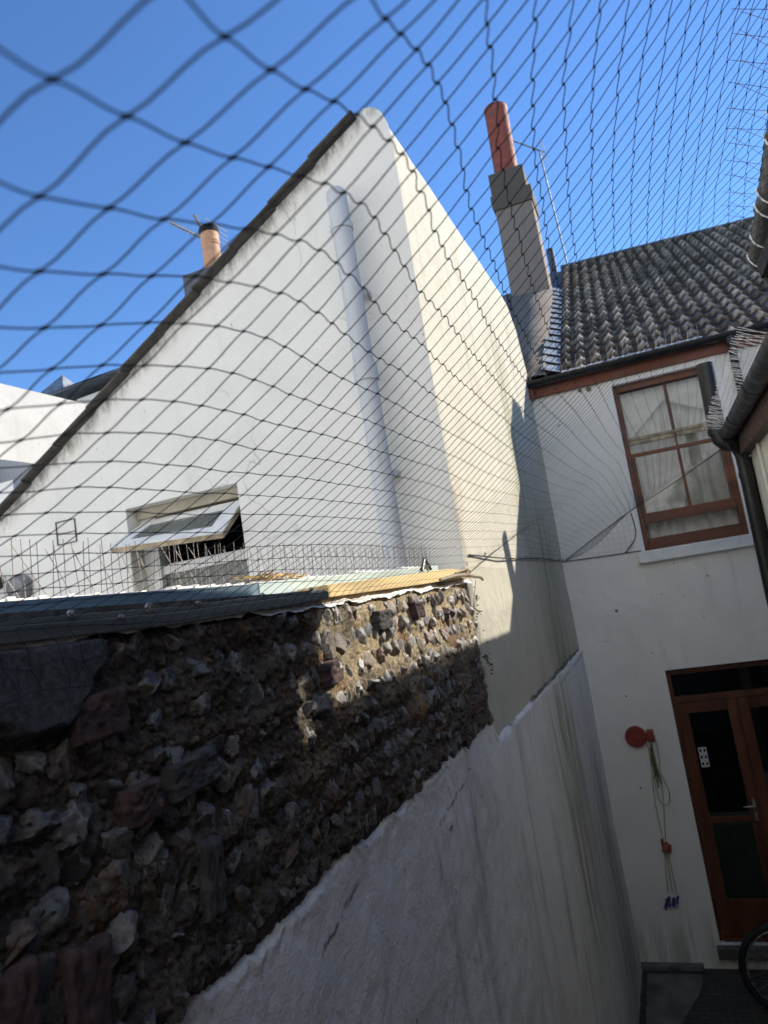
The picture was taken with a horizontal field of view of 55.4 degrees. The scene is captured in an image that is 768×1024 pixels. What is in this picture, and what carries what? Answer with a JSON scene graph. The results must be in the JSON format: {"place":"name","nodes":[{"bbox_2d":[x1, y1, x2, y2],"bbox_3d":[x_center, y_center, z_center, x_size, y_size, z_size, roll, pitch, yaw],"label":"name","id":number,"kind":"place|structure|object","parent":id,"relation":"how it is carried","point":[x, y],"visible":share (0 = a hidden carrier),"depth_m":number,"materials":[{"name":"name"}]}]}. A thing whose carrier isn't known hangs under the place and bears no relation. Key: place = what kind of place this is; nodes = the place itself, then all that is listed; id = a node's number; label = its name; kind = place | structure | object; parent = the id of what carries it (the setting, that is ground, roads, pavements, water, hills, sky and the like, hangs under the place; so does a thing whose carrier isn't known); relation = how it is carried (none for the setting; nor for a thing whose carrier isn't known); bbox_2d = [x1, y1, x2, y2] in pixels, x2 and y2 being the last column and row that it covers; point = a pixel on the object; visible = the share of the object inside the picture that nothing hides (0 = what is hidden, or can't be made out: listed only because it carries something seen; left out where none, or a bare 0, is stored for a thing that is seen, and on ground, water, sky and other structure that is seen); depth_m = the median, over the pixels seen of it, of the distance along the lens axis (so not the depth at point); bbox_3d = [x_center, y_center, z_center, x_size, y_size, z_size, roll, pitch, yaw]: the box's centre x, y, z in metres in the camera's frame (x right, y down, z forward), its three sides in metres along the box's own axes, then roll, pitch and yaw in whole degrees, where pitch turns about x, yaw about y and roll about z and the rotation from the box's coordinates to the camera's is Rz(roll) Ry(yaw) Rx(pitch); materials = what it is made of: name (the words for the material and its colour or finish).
{"place":"outdoors","nodes":[
{"label":"outdoors","id":0,"kind":"place"},
{"bbox_2d":[0,383,86,463],"bbox_3d":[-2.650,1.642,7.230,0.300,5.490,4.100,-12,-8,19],"label":"building","id":1,"kind":"structure","parent":0,"point":[17,424],"depth_m":6.62,"materials":[{"name":"white paint"}]},
{"bbox_2d":[47,368,119,404],"bbox_3d":[-3.251,-0.468,9.108,1.450,2.300,0.900,-12,-8,19],"label":"distant dormer","id":2,"kind":"object","parent":1,"relation":"on","point":[89,389],"visible":0.04,"depth_m":9.01,"materials":[{"name":"grey"}]},
{"bbox_2d":[41,375,73,393],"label":"pyramid roof","id":3,"kind":"structure","parent":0,"point":[61,381],"depth_m":11.82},
{"bbox_2d":[0,107,578,735],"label":"gable building","id":4,"kind":"structure","parent":0,"point":[526,635],"depth_m":3.79,"materials":[{"name":"paint"}]},
{"bbox_2d":[108,487,248,590],"bbox_3d":[-1.041,0.194,3.885,0.725,0.555,0.374,-12,-8,19],"label":"vent window","id":5,"kind":"structure","parent":4,"relation":"in","point":[158,522],"depth_m":3.92,"materials":[{"name":"white paint"}]},
{"bbox_2d":[183,225,220,295],"bbox_3d":[-1.061,-1.282,6.096,0.900,2.430,0.520,-12,-8,19],"label":"chimney","id":6,"kind":"object","parent":4,"relation":"on","point":[210,241],"visible":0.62,"depth_m":6.14,"materials":[{"name":"ceramic"}]},
{"bbox_2d":[193,214,200,227],"bbox_3d":[-1.605,-2.496,6.346,0.100,0.211,0.032,-12,-8,19],"label":"aerial bracket","id":7,"kind":"object","parent":6,"relation":"on","point":[196,218],"visible":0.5,"depth_m":6.35,"materials":[{"name":"metal"}]},
{"bbox_2d":[167,218,227,247],"bbox_3d":[-1.674,-2.284,6.508,0.522,0.890,0.299,-12,-8,19],"label":"television aerial","id":8,"kind":"object","parent":6,"relation":"attached to","point":[182,228],"visible":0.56,"depth_m":6.57,"materials":[{"name":"metal"}]},
{"bbox_2d":[0,0,767,392],"label":"sky","id":9,"kind":"structure","parent":0,"point":[43,136],"materials":[{"name":"blue"}]},
{"bbox_2d":[646,973,702,1023],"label":"drain slab","id":10,"kind":"structure","parent":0,"point":[672,998],"depth_m":5.82,"materials":[{"name":"concrete"}]},
{"bbox_2d":[639,911,767,1023],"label":"ground","id":11,"kind":"structure","parent":0,"point":[726,997],"depth_m":5.72,"materials":[{"name":"concrete"}]},
{"bbox_2d":[0,459,32,502],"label":"extension","id":12,"kind":"object","parent":11,"relation":"on","point":[8,476],"visible":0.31,"depth_m":6.08,"materials":[{"name":"white paint"}]},
{"bbox_2d":[0,565,641,1023],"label":"yard wall","id":13,"kind":"structure","parent":11,"relation":"on","point":[296,813],"depth_m":1.52,"materials":[{"name":"stone"}]},
{"bbox_2d":[0,538,161,601],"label":"spike strip","id":14,"kind":"object","parent":13,"relation":"on","point":[13,598],"visible":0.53,"depth_m":1.29,"materials":[{"name":"plastic"}]},
{"bbox_2d":[161,542,276,589],"bbox_3d":[-0.381,0.129,1.785,0.062,0.114,0.490,-12,-8,19],"label":"spike strip","id":15,"kind":"object","parent":13,"relation":"on","point":[172,587],"visible":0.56,"depth_m":1.70,"materials":[{"name":"plastic"}]},
{"bbox_2d":[233,571,306,581],"bbox_3d":[-0.308,0.175,1.983,0.081,0.027,0.364,-12,-8,19],"label":"straw heap","id":16,"kind":"object","parent":13,"relation":"on","point":[265,578],"visible":0.69,"depth_m":1.95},
{"bbox_2d":[273,543,347,580],"bbox_3d":[-0.209,0.150,2.254,0.062,0.114,0.490,-12,-8,19],"label":"spike strip","id":17,"kind":"object","parent":13,"relation":"on","point":[285,577],"visible":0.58,"depth_m":2.19,"materials":[{"name":"plastic"}]},
{"bbox_2d":[343,543,396,573],"bbox_3d":[-0.037,0.171,2.724,0.062,0.114,0.490,-12,-8,19],"label":"spike strip","id":18,"kind":"object","parent":13,"relation":"on","point":[363,571],"visible":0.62,"depth_m":2.67,"materials":[{"name":"plastic"}]},
{"bbox_2d":[0,0,767,707],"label":"bird net","id":19,"kind":"object","parent":13,"relation":"attached to","point":[146,102],"visible":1,"depth_m":0.85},
{"bbox_2d":[391,544,430,568],"bbox_3d":[0.135,0.193,3.193,0.062,0.114,0.490,-12,-8,19],"label":"spike strip","id":20,"kind":"object","parent":13,"relation":"on","point":[412,566],"visible":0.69,"depth_m":3.09,"materials":[{"name":"plastic"}]},
{"bbox_2d":[421,558,431,571],"bbox_3d":[0.166,0.210,2.918,0.012,0.056,0.127,-12,-8,19],"label":"net clip","id":21,"kind":"object","parent":13,"relation":"on","point":[426,562],"visible":0.88,"depth_m":2.90,"materials":[{"name":"grey metal"}]},
{"bbox_2d":[439,568,483,580],"bbox_3d":[0.319,0.260,3.007,0.052,0.064,0.642,-12,-8,19],"label":"dry twig","id":22,"kind":"object","parent":13,"relation":"on","point":[463,575],"visible":0.93,"depth_m":3.00,"materials":[{"name":"beige wood"}]},
{"bbox_2d":[455,703,471,769],"bbox_3d":[0.287,0.808,2.633,0.049,0.244,0.122,-12,-8,19],"label":"wall weed","id":23,"kind":"object","parent":13,"relation":"attached to","point":[462,724],"depth_m":2.63,"materials":[{"name":"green plant"}]},
{"bbox_2d":[473,582,481,616],"bbox_3d":[0.400,0.380,3.195,0.046,0.160,0.113,-12,-8,19],"label":"wall weed","id":24,"kind":"object","parent":13,"relation":"attached to","point":[476,596],"depth_m":3.21,"materials":[{"name":"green plant"}]},
{"bbox_2d":[482,630,493,673],"bbox_3d":[0.448,0.624,3.196,0.042,0.220,0.100,-10,-8,10],"label":"wall weed","id":25,"kind":"object","parent":13,"relation":"attached to","point":[485,657],"depth_m":3.21,"materials":[{"name":"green plant"}]},
{"bbox_2d":[484,101,767,971],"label":"white house","id":26,"kind":"structure","parent":11,"relation":"on","point":[670,618],"depth_m":6.57,"materials":[{"name":"paint"}]},
{"bbox_2d":[513,139,567,263],"bbox_3d":[2.852,-5.544,13.230,0.544,2.827,0.296,-16,-10,41],"label":"television aerial","id":27,"kind":"object","parent":26,"relation":"attached to","point":[538,150],"visible":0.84,"depth_m":13.13,"materials":[{"name":"metal"}]},
{"bbox_2d":[560,350,602,371],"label":"spike strip","id":28,"kind":"object","parent":26,"relation":"on","point":[581,365],"visible":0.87,"depth_m":6.78,"materials":[{"name":"plastic"}]},
{"bbox_2d":[606,337,651,360],"bbox_3d":[2.216,-1.486,6.634,0.400,0.126,0.088,-12,-8,19],"label":"spike strip","id":29,"kind":"object","parent":26,"relation":"on","point":[628,354],"visible":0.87,"depth_m":6.64,"materials":[{"name":"plastic"}]},
{"bbox_2d":[625,726,676,893],"bbox_3d":[2.369,2.588,6.372,0.282,1.420,0.072,-12,-8,19],"label":"line reel","id":30,"kind":"object","parent":26,"relation":"attached to","point":[636,736],"visible":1,"depth_m":6.39,"materials":[{"name":"red plastic"}]},
{"bbox_2d":[660,839,670,853],"bbox_3d":[2.440,2.894,6.320,0.093,0.129,0.046,-12,-8,19],"label":"peg bunch","id":31,"kind":"object","parent":30,"relation":"hanging from","point":[666,846],"visible":1,"depth_m":6.30,"materials":[{"name":"red plastic"}]},
{"bbox_2d":[664,895,678,910],"bbox_3d":[2.469,3.351,6.277,0.146,0.121,0.048,-12,-8,19],"label":"peg bunch","id":32,"kind":"object","parent":30,"relation":"hanging from","point":[668,902],"visible":1,"depth_m":6.26,"materials":[{"name":"blue plastic"}]},
{"bbox_2d":[654,325,701,348],"bbox_3d":[2.604,-1.565,6.496,0.400,0.126,0.088,-12,-8,19],"label":"spike strip","id":33,"kind":"object","parent":26,"relation":"on","point":[679,341],"visible":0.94,"depth_m":6.50,"materials":[{"name":"plastic"}]},
{"bbox_2d":[612,368,748,550],"bbox_3d":[2.702,-0.415,6.688,0.965,1.720,0.248,-12,-8,19],"label":"sash window","id":34,"kind":"structure","parent":26,"relation":"in","point":[705,504],"depth_m":6.71,"materials":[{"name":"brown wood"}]},
{"bbox_2d":[676,697,767,935],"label":"door leaf","id":35,"kind":"structure","parent":26,"relation":"in","point":[738,835],"depth_m":6.28,"materials":[{"name":"brown wood"}]},
{"bbox_2d":[698,747,709,766],"bbox_3d":[2.794,2.140,6.383,0.066,0.167,0.010,-12,-8,19],"label":"window sticker","id":36,"kind":"object","parent":35,"relation":"attached to","point":[702,754],"depth_m":6.38,"materials":[{"name":"white plastic"}]},
{"bbox_2d":[736,694,767,841],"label":"door leaf","id":37,"kind":"structure","parent":26,"relation":"in","point":[753,710],"depth_m":6.24,"materials":[{"name":"brown wood"}]},
{"bbox_2d":[738,923,767,1008],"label":"bicycle","id":38,"kind":"object","parent":11,"relation":"on","point":[752,936],"visible":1,"depth_m":5.46,"materials":[{"name":"rubber"}]},
{"bbox_2d":[696,105,767,606],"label":"building","id":39,"kind":"structure","parent":0,"point":[747,434],"depth_m":4.77,"materials":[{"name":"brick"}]},
{"bbox_2d":[703,409,727,427],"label":"spike strip","id":40,"kind":"object","parent":39,"relation":"on","point":[712,415],"visible":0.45,"depth_m":4.95,"materials":[{"name":"grey metal"}]},
{"bbox_2d":[709,391,736,412],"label":"spike strip","id":41,"kind":"object","parent":39,"relation":"on","point":[721,407],"visible":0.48,"depth_m":4.45,"materials":[{"name":"grey metal"}]},
{"bbox_2d":[715,362,748,391],"bbox_3d":[1.847,-0.717,3.879,0.146,0.108,0.560,-12,-8,19],"label":"spike strip","id":42,"kind":"object","parent":39,"relation":"on","point":[728,386],"visible":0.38,"depth_m":3.88,"materials":[{"name":"grey metal"}]},
{"bbox_2d":[722,189,756,247],"bbox_3d":[1.231,-1.029,2.538,0.118,0.104,0.467,-12,-8,22],"label":"spike strip","id":43,"kind":"object","parent":39,"relation":"on","point":[739,215],"visible":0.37,"depth_m":2.52,"materials":[{"name":"black plastic"}]},
{"bbox_2d":[725,326,766,364],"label":"spike strip","id":44,"kind":"object","parent":39,"relation":"on","point":[759,345],"visible":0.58,"depth_m":3.30,"materials":[{"name":"black plastic"}]},
{"bbox_2d":[724,107,767,189],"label":"spike strip","id":45,"kind":"object","parent":39,"relation":"on","point":[747,145],"visible":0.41,"depth_m":2.08,"materials":[{"name":"black plastic"}]},
{"bbox_2d":[728,9,767,96],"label":"spike strip","id":46,"kind":"object","parent":39,"relation":"on","point":[751,62],"visible":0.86,"depth_m":1.73,"materials":[{"name":"black plastic"}]}
]}

